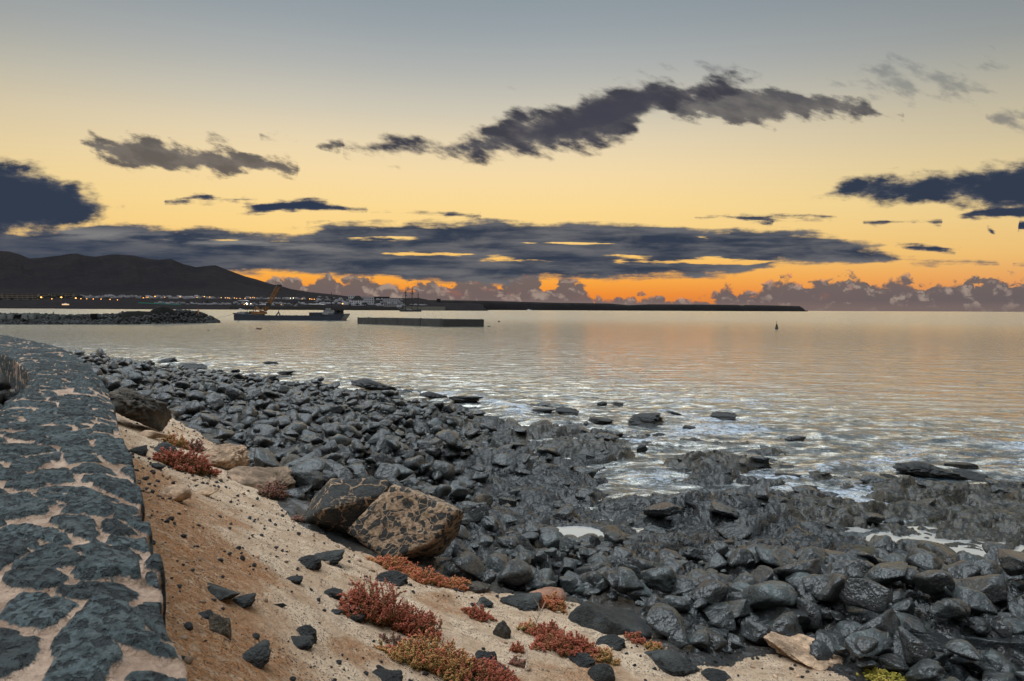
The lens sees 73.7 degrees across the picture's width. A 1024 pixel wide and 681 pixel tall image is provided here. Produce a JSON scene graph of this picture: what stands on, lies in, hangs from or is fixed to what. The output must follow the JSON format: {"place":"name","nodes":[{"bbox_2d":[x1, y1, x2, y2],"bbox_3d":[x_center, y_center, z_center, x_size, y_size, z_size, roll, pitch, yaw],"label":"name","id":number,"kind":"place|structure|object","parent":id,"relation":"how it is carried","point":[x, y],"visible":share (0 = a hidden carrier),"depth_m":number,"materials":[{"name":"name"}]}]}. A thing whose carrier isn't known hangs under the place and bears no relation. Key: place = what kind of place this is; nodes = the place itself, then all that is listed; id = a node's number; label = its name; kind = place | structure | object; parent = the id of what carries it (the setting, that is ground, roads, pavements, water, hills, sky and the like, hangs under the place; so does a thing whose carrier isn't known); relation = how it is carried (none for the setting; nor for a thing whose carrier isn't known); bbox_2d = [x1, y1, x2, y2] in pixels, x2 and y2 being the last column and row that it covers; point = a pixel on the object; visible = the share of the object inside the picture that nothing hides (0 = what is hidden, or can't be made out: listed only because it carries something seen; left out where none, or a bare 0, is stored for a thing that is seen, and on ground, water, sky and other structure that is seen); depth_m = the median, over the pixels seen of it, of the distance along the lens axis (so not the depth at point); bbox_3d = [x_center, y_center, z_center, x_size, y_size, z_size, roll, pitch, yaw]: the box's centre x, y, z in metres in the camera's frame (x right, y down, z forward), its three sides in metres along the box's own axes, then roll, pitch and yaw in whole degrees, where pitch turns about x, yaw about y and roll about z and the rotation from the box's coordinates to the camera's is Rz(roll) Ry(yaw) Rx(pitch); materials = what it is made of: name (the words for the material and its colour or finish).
{"place":"outdoors","nodes":[
{"label":"outdoors","id":0,"kind":"place"},
{"bbox_2d":[0,251,487,310],"bbox_3d":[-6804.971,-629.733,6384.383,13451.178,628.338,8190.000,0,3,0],"label":"hills","id":1,"kind":"structure","parent":0,"point":[103,275],"depth_m":4805.44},
{"bbox_2d":[2,294,39,299],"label":"hotel","id":2,"kind":"structure","parent":1,"relation":"on","point":[21,296],"depth_m":3197.81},
{"bbox_2d":[229,307,402,309],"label":"quay wall","id":3,"kind":"structure","parent":1,"relation":"on","point":[323,308],"depth_m":2303.60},
{"bbox_2d":[403,306,445,310],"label":"quay wall","id":4,"kind":"structure","parent":1,"relation":"on","point":[423,308],"depth_m":2297.54,"materials":[{"name":"concrete"}]},
{"bbox_2d":[116,413,848,680],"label":"sand","id":5,"kind":"structure","parent":0,"point":[301,602],"depth_m":6.80,"materials":[{"name":"sand"}]},
{"bbox_2d":[129,445,147,455],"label":"sand rock","id":6,"kind":"object","parent":5,"relation":"on","point":[141,450],"visible":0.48,"depth_m":10.26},
{"bbox_2d":[109,388,171,430],"bbox_3d":[-7.216,1.344,13.067,0.845,0.914,1.510,1,3,18],"label":"outcrop","id":7,"kind":"object","parent":5,"relation":"on","point":[142,409],"visible":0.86,"depth_m":12.87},
{"bbox_2d":[139,430,166,437],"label":"tan rock","id":8,"kind":"object","parent":5,"relation":"on","point":[150,434],"visible":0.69,"depth_m":12.34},
{"bbox_2d":[154,442,177,452],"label":"sand rock","id":9,"kind":"object","parent":5,"relation":"on","point":[166,445],"visible":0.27,"depth_m":11.52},
{"bbox_2d":[159,484,191,501],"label":"tan rock","id":10,"kind":"object","parent":5,"relation":"on","point":[178,492],"visible":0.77,"depth_m":7.54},
{"bbox_2d":[161,430,189,449],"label":"bush","id":11,"kind":"object","parent":5,"relation":"on","point":[179,443],"visible":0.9,"depth_m":12.74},
{"bbox_2d":[152,444,221,476],"bbox_3d":[-4.993,1.864,10.386,0.893,0.570,0.754,0,3,0],"label":"bush","id":12,"kind":"object","parent":5,"relation":"on","point":[188,462],"visible":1,"depth_m":10.30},
{"bbox_2d":[185,438,207,452],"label":"bush","id":13,"kind":"object","parent":5,"relation":"on","point":[198,445],"visible":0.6,"depth_m":13.14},
{"bbox_2d":[193,490,217,496],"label":"tan rock","id":14,"kind":"object","parent":5,"relation":"on","point":[206,492],"visible":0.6,"depth_m":8.85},
{"bbox_2d":[209,613,231,638],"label":"sand rock","id":15,"kind":"object","parent":5,"relation":"on","point":[219,624],"visible":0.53,"depth_m":4.29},
{"bbox_2d":[207,582,239,600],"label":"sand rock","id":16,"kind":"object","parent":5,"relation":"on","point":[219,593],"visible":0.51,"depth_m":5.07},
{"bbox_2d":[201,443,249,469],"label":"tan rock","id":17,"kind":"object","parent":5,"relation":"on","point":[226,456],"visible":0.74,"depth_m":12.09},
{"bbox_2d":[232,593,255,607],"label":"sand rock","id":18,"kind":"object","parent":5,"relation":"on","point":[245,601],"visible":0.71,"depth_m":5.18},
{"bbox_2d":[242,639,270,668],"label":"sand rock","id":19,"kind":"object","parent":5,"relation":"on","point":[257,655],"visible":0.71,"depth_m":4.22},
{"bbox_2d":[227,466,295,490],"bbox_3d":[-4.202,2.397,11.482,1.075,0.532,0.746,-1,3,-32],"label":"outcrop","id":20,"kind":"object","parent":5,"relation":"on","point":[253,477],"visible":0.65,"depth_m":11.38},
{"bbox_2d":[287,575,302,584],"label":"sand rock","id":21,"kind":"object","parent":5,"relation":"on","point":[295,579],"visible":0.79,"depth_m":6.70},
{"bbox_2d":[291,635,313,649],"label":"sand rock","id":22,"kind":"object","parent":5,"relation":"on","point":[303,642],"visible":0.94,"depth_m":5.19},
{"bbox_2d":[296,625,316,643],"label":"sand rock","id":23,"kind":"object","parent":5,"relation":"on","point":[305,630],"visible":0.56,"depth_m":5.39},
{"bbox_2d":[298,555,321,569],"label":"sand rock","id":24,"kind":"object","parent":5,"relation":"on","point":[311,562],"visible":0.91,"depth_m":7.50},
{"bbox_2d":[315,549,344,564],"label":"sand rock","id":25,"kind":"object","parent":5,"relation":"on","point":[333,557],"visible":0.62,"depth_m":8.08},
{"bbox_2d":[324,587,342,599],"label":"sand rock","id":26,"kind":"object","parent":5,"relation":"on","point":[333,591],"visible":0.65,"depth_m":6.89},
{"bbox_2d":[349,613,365,622],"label":"sand rock","id":27,"kind":"object","parent":5,"relation":"on","point":[360,619],"visible":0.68,"depth_m":6.49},
{"bbox_2d":[336,570,416,633],"bbox_3d":[-1.352,2.600,6.744,0.758,0.594,0.552,-1,3,-24],"label":"bush","id":28,"kind":"object","parent":5,"relation":"on","point":[374,608],"visible":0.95,"depth_m":6.66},
{"bbox_2d":[372,668,402,680],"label":"sand rock","id":29,"kind":"object","parent":5,"relation":"on","point":[388,675],"visible":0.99,"depth_m":5.46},
{"bbox_2d":[375,570,407,586],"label":"sand rock","id":30,"kind":"object","parent":5,"relation":"on","point":[397,578],"visible":0.74,"depth_m":8.23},
{"bbox_2d":[378,631,406,647],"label":"bush","id":31,"kind":"object","parent":5,"relation":"on","point":[392,639],"visible":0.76,"depth_m":6.29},
{"bbox_2d":[366,554,423,574],"bbox_3d":[-1.510,2.972,8.990,0.618,0.353,0.654,3,4,43],"label":"bush","id":32,"kind":"object","parent":5,"relation":"on","point":[393,563],"visible":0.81,"depth_m":8.90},
{"bbox_2d":[385,602,442,640],"bbox_3d":[-0.987,2.818,6.838,0.607,0.364,0.452,0,3,0],"label":"bush","id":33,"kind":"object","parent":5,"relation":"on","point":[427,621],"visible":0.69,"depth_m":6.76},
{"bbox_2d":[373,627,476,680],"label":"bush","id":34,"kind":"object","parent":5,"relation":"on","point":[433,657],"visible":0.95,"depth_m":6.02,"materials":[{"name":"plant"}]},
{"bbox_2d":[407,565,451,587],"bbox_3d":[-1.071,3.036,8.780,0.485,0.310,0.419,-2,3,-37],"label":"bush","id":35,"kind":"object","parent":5,"relation":"on","point":[424,578],"visible":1,"depth_m":8.71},
{"bbox_2d":[443,574,471,591],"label":"bush","id":36,"kind":"object","parent":5,"relation":"on","point":[458,583],"visible":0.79,"depth_m":8.88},
{"bbox_2d":[465,581,491,592],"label":"sand rock","id":37,"kind":"object","parent":5,"relation":"on","point":[478,587],"visible":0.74,"depth_m":8.88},
{"bbox_2d":[461,602,497,621],"bbox_3d":[-0.379,3.154,7.870,0.440,0.226,0.256,0,3,0],"label":"bush","id":38,"kind":"object","parent":5,"relation":"on","point":[476,613],"visible":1,"depth_m":7.83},
{"bbox_2d":[449,653,519,680],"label":"bush","id":39,"kind":"object","parent":5,"relation":"on","point":[489,671],"visible":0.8,"depth_m":6.11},
{"bbox_2d":[476,597,493,607],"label":"sand rock","id":40,"kind":"object","parent":5,"relation":"on","point":[486,602],"visible":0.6,"depth_m":8.36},
{"bbox_2d":[475,650,496,663],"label":"sand rock","id":41,"kind":"object","parent":5,"relation":"on","point":[479,654],"visible":0.35,"depth_m":6.67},
{"bbox_2d":[493,620,510,638],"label":"sand rock","id":42,"kind":"object","parent":5,"relation":"on","point":[502,629],"visible":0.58,"depth_m":7.46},
{"bbox_2d":[507,655,526,667],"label":"bush","id":43,"kind":"object","parent":5,"relation":"on","point":[515,661],"visible":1,"depth_m":6.80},
{"bbox_2d":[509,640,525,653],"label":"bush","id":44,"kind":"object","parent":5,"relation":"on","point":[517,647],"visible":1,"depth_m":7.11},
{"bbox_2d":[500,592,541,610],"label":"sand rock","id":45,"kind":"object","parent":5,"relation":"on","point":[524,601],"visible":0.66,"depth_m":8.53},
{"bbox_2d":[516,618,537,635],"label":"bush","id":46,"kind":"object","parent":5,"relation":"on","point":[525,626],"visible":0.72,"depth_m":7.72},
{"bbox_2d":[525,619,561,636],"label":"bush","id":47,"kind":"object","parent":5,"relation":"on","point":[543,628],"visible":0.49,"depth_m":7.64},
{"bbox_2d":[529,587,565,600],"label":"tan rock","id":48,"kind":"object","parent":5,"relation":"on","point":[560,593],"visible":0.46,"depth_m":9.02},
{"bbox_2d":[539,591,566,612],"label":"bush","id":49,"kind":"object","parent":5,"relation":"on","point":[555,603],"visible":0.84,"depth_m":8.69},
{"bbox_2d":[528,625,600,660],"bbox_3d":[0.588,3.267,7.412,0.794,0.278,0.506,1,3,9],"label":"bush","id":50,"kind":"object","parent":5,"relation":"on","point":[567,645],"visible":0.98,"depth_m":7.31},
{"bbox_2d":[568,652,594,667],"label":"sand rock","id":51,"kind":"object","parent":5,"relation":"on","point":[583,660],"visible":0.87,"depth_m":7.12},
{"bbox_2d":[587,663,614,680],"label":"sand rock","id":52,"kind":"object","parent":5,"relation":"on","point":[601,672],"visible":0.97,"depth_m":6.84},
{"bbox_2d":[593,646,620,665],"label":"bush","id":53,"kind":"object","parent":5,"relation":"on","point":[607,654],"visible":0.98,"depth_m":7.23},
{"bbox_2d":[568,601,652,638],"bbox_3d":[1.287,3.506,8.402,1.331,0.642,0.787,-1,3,-32],"label":"rock slab","id":54,"kind":"object","parent":5,"relation":"on","point":[604,619],"visible":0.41,"depth_m":8.22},
{"bbox_2d":[596,634,625,650],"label":"sand rock","id":55,"kind":"object","parent":5,"relation":"on","point":[615,642],"visible":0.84,"depth_m":7.69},
{"bbox_2d":[624,630,647,644],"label":"bush","id":56,"kind":"object","parent":5,"relation":"on","point":[636,640],"visible":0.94,"depth_m":7.94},
{"bbox_2d":[644,639,662,650],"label":"bush","id":57,"kind":"object","parent":5,"relation":"on","point":[652,645],"visible":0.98,"depth_m":7.83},
{"bbox_2d":[644,649,699,676],"bbox_3d":[1.745,3.582,7.526,0.427,0.303,0.597,-1,3,-26],"label":"sand rock","id":58,"kind":"object","parent":5,"relation":"on","point":[671,663],"visible":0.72,"depth_m":7.37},
{"bbox_2d":[701,668,731,680],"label":"sand rock","id":59,"kind":"object","parent":5,"relation":"on","point":[711,674],"visible":0.94,"depth_m":7.26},
{"bbox_2d":[763,631,844,669],"bbox_3d":[3.437,3.693,8.056,0.942,0.301,0.753,14,3,18],"label":"tan rock","id":60,"kind":"object","parent":5,"relation":"on","point":[796,647],"visible":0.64,"depth_m":7.97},
{"bbox_2d":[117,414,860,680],"bbox_3d":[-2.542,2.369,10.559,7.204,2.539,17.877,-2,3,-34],"label":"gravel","id":61,"kind":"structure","parent":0,"point":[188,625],"depth_m":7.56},
{"bbox_2d":[0,309,1023,544],"bbox_3d":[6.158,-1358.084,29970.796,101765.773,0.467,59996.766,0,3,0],"label":"sea","id":62,"kind":"structure","parent":0,"point":[852,394],"depth_m":56.80,"materials":[{"name":"liquid"}]},
{"bbox_2d":[0,306,220,323],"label":"breakwater","id":63,"kind":"object","parent":62,"relation":"in","point":[162,315],"visible":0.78,"depth_m":210.12,"materials":[{"name":"stone"}]},
{"bbox_2d":[178,363,206,369],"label":"sea rock","id":64,"kind":"object","parent":62,"relation":"in","point":[193,365],"visible":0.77,"depth_m":55.77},
{"bbox_2d":[233,292,349,320],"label":"barge","id":65,"kind":"object","parent":62,"relation":"on","point":[328,314],"visible":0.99,"depth_m":286.90},
{"bbox_2d":[248,284,281,314],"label":"crane","id":66,"kind":"object","parent":65,"relation":"on","point":[268,304],"visible":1,"depth_m":290.84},
{"bbox_2d":[351,378,396,390],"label":"sea rock","id":67,"kind":"object","parent":62,"relation":"in","point":[367,384],"visible":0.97,"depth_m":41.37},
{"bbox_2d":[398,287,421,311],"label":"tall ship","id":68,"kind":"object","parent":62,"relation":"on","point":[409,310],"visible":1,"depth_m":1276.40},
{"bbox_2d":[357,317,483,325],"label":"pier","id":69,"kind":"structure","parent":62,"relation":"in","point":[428,321],"depth_m":204.45,"materials":[{"name":"concrete"}]},
{"bbox_2d":[420,391,447,397],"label":"sea rock","id":70,"kind":"object","parent":62,"relation":"in","point":[428,394],"visible":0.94,"depth_m":38.09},
{"bbox_2d":[449,396,482,402],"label":"sea rock","id":71,"kind":"object","parent":62,"relation":"in","point":[462,399],"visible":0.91,"depth_m":36.11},
{"bbox_2d":[555,407,578,414],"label":"sea rock","id":72,"kind":"object","parent":62,"relation":"in","point":[564,411],"visible":0.98,"depth_m":32.85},
{"bbox_2d":[588,417,613,423],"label":"sea rock","id":73,"kind":"object","parent":62,"relation":"in","point":[598,420],"visible":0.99,"depth_m":30.12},
{"bbox_2d":[430,300,805,310],"bbox_3d":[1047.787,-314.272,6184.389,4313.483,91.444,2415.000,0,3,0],"label":"breakwater","id":74,"kind":"object","parent":62,"relation":"in","point":[500,305],"visible":0.86,"depth_m":5041.27,"materials":[{"name":"stone"}]},
{"bbox_2d":[628,413,663,427],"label":"sea rock","id":75,"kind":"object","parent":62,"relation":"in","point":[648,420],"visible":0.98,"depth_m":29.96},
{"bbox_2d":[710,411,736,420],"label":"sea rock","id":76,"kind":"object","parent":62,"relation":"in","point":[719,415],"visible":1,"depth_m":31.70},
{"bbox_2d":[893,461,968,479],"bbox_3d":[12.743,4.000,20.818,2.139,0.506,1.211,1,3,20],"label":"sea rock","id":77,"kind":"object","parent":62,"relation":"in","point":[921,468],"visible":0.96,"depth_m":20.50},
{"bbox_2d":[943,462,978,468],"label":"sea rock","id":78,"kind":"object","parent":62,"relation":"in","point":[965,465],"visible":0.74,"depth_m":21.50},
{"bbox_2d":[953,468,991,481],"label":"sea rock","id":79,"kind":"object","parent":62,"relation":"in","point":[973,475],"visible":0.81,"depth_m":20.34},
{"bbox_2d":[0,0,1023,311],"label":"sky","id":80,"kind":"structure","parent":0,"point":[811,155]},
{"bbox_2d":[2,364,1023,680],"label":"lava shore","id":81,"kind":"structure","parent":0,"point":[796,522],"depth_m":16.23,"materials":[{"name":"stone"}]},
{"bbox_2d":[0,389,15,403],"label":"boulder","id":82,"kind":"object","parent":81,"relation":"on","point":[7,395],"visible":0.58,"depth_m":10.40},
{"bbox_2d":[0,335,186,680],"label":"stone wall","id":83,"kind":"structure","parent":81,"relation":"on","point":[82,587],"depth_m":2.41,"materials":[{"name":"stone"}]},
{"bbox_2d":[255,479,288,499],"bbox_3d":[-3.832,2.389,10.863,0.403,0.335,0.502,2,3,39],"label":"bush","id":84,"kind":"object","parent":81,"relation":"on","point":[272,491],"visible":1,"depth_m":10.84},
{"bbox_2d":[279,455,297,466],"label":"outcrop","id":85,"kind":"object","parent":81,"relation":"on","point":[286,460],"visible":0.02,"depth_m":13.51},
{"bbox_2d":[286,488,304,499],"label":"boulder","id":86,"kind":"object","parent":81,"relation":"on","point":[297,493],"visible":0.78,"depth_m":11.16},
{"bbox_2d":[304,478,391,536],"bbox_3d":[-2.412,2.435,9.838,1.310,0.891,0.917,-1,3,-2],"label":"speckled boulder","id":87,"kind":"object","parent":81,"relation":"on","point":[339,505],"visible":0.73,"depth_m":9.67,"materials":[{"name":"stone"}]},
{"bbox_2d":[14,337,718,502],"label":"cobbles","id":88,"kind":"object","parent":81,"relation":"on","point":[219,385],"visible":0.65,"depth_m":23.99,"materials":[{"name":"stone"}]},
{"bbox_2d":[375,434,390,453],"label":"boulder","id":89,"kind":"object","parent":81,"relation":"on","point":[382,444],"visible":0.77,"depth_m":19.05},
{"bbox_2d":[347,484,463,558],"bbox_3d":[-1.497,2.600,9.663,1.600,1.095,0.992,1,4,-23],"label":"speckled boulder","id":90,"kind":"object","parent":81,"relation":"on","point":[399,521],"visible":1,"depth_m":9.48,"materials":[{"name":"stone"}]},
{"bbox_2d":[432,460,455,479],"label":"boulder","id":91,"kind":"object","parent":81,"relation":"on","point":[447,470],"visible":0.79,"depth_m":17.50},
{"bbox_2d":[469,471,488,482],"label":"boulder","id":92,"kind":"object","parent":81,"relation":"on","point":[477,476],"visible":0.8,"depth_m":17.84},
{"bbox_2d":[473,494,492,505],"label":"boulder","id":93,"kind":"object","parent":81,"relation":"on","point":[486,498],"visible":0.69,"depth_m":15.60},
{"bbox_2d":[498,497,516,506],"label":"boulder","id":94,"kind":"object","parent":81,"relation":"on","point":[510,501],"visible":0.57,"depth_m":16.59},
{"bbox_2d":[0,374,1023,680],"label":"cobbles","id":95,"kind":"object","parent":81,"relation":"on","point":[828,584],"visible":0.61,"depth_m":9.41,"materials":[{"name":"stone"}]},
{"bbox_2d":[701,599,753,618],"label":"boulder","id":96,"kind":"object","parent":95,"relation":"on","point":[741,608],"visible":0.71,"depth_m":9.06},
{"bbox_2d":[755,606,810,629],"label":"boulder","id":97,"kind":"object","parent":95,"relation":"on","point":[804,619],"visible":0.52,"depth_m":8.88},
{"bbox_2d":[895,613,942,651],"bbox_3d":[5.185,3.674,8.516,0.622,0.250,0.777,7,5,-45],"label":"boulder","id":98,"kind":"object","parent":95,"relation":"on","point":[902,617],"visible":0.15,"depth_m":8.67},
{"bbox_2d":[535,548,547,563],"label":"boulder","id":99,"kind":"object","parent":81,"relation":"on","point":[540,553],"visible":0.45,"depth_m":11.33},
{"bbox_2d":[559,557,577,572],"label":"boulder","id":100,"kind":"object","parent":81,"relation":"on","point":[567,564],"visible":0.88,"depth_m":10.88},
{"bbox_2d":[557,526,603,537],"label":"tide pool","id":101,"kind":"structure","parent":81,"relation":"on","point":[577,531],"depth_m":14.47,"materials":[{"name":"grey liquid"}]},
{"bbox_2d":[583,587,602,595],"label":"boulder","id":102,"kind":"object","parent":81,"relation":"on","point":[590,591],"visible":0.99,"depth_m":9.72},
{"bbox_2d":[607,553,636,563],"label":"boulder","id":103,"kind":"object","parent":81,"relation":"on","point":[616,558],"visible":0.28,"depth_m":11.18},
{"bbox_2d":[643,502,682,516],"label":"boulder","id":104,"kind":"object","parent":81,"relation":"on","point":[664,509],"visible":1,"depth_m":15.63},
{"bbox_2d":[684,547,702,560],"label":"boulder","id":105,"kind":"object","parent":81,"relation":"on","point":[692,553],"visible":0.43,"depth_m":12.35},
{"bbox_2d":[687,626,729,638],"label":"boulder","id":106,"kind":"object","parent":81,"relation":"on","point":[723,633],"visible":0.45,"depth_m":8.50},
{"bbox_2d":[453,402,1023,599],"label":"lava lumps","id":107,"kind":"object","parent":81,"relation":"on","point":[565,512],"visible":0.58,"depth_m":17.57,"materials":[{"name":"stone"}]},
{"bbox_2d":[755,485,768,499],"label":"boulder","id":108,"kind":"object","parent":81,"relation":"on","point":[762,493],"visible":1,"depth_m":16.40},
{"bbox_2d":[844,527,870,532],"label":"tide pool","id":109,"kind":"structure","parent":81,"relation":"on","point":[857,529],"depth_m":15.39,"materials":[{"name":"grey liquid"}]},
{"bbox_2d":[842,606,879,624],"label":"boulder","id":110,"kind":"object","parent":81,"relation":"on","point":[861,616],"visible":0.27,"depth_m":8.93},
{"bbox_2d":[852,546,874,554],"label":"boulder","id":111,"kind":"object","parent":81,"relation":"on","point":[868,549],"visible":0.26,"depth_m":12.59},
{"bbox_2d":[855,667,905,680],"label":"bush","id":112,"kind":"object","parent":81,"relation":"on","point":[875,674],"visible":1,"depth_m":7.42,"materials":[{"name":"yellow plant"}]},
{"bbox_2d":[915,630,951,651],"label":"boulder","id":113,"kind":"object","parent":81,"relation":"on","point":[935,641],"visible":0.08,"depth_m":8.25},
{"bbox_2d":[866,526,1023,556],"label":"tide pool","id":114,"kind":"structure","parent":81,"relation":"on","point":[1020,548],"depth_m":14.52,"materials":[{"name":"grey liquid"}]},
{"bbox_2d":[895,539,955,556],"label":"boulder","id":115,"kind":"object","parent":114,"relation":"in","point":[947,551],"visible":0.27,"depth_m":13.55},
{"bbox_2d":[961,633,1023,651],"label":"boulder","id":116,"kind":"object","parent":81,"relation":"on","point":[976,641],"visible":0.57,"depth_m":8.17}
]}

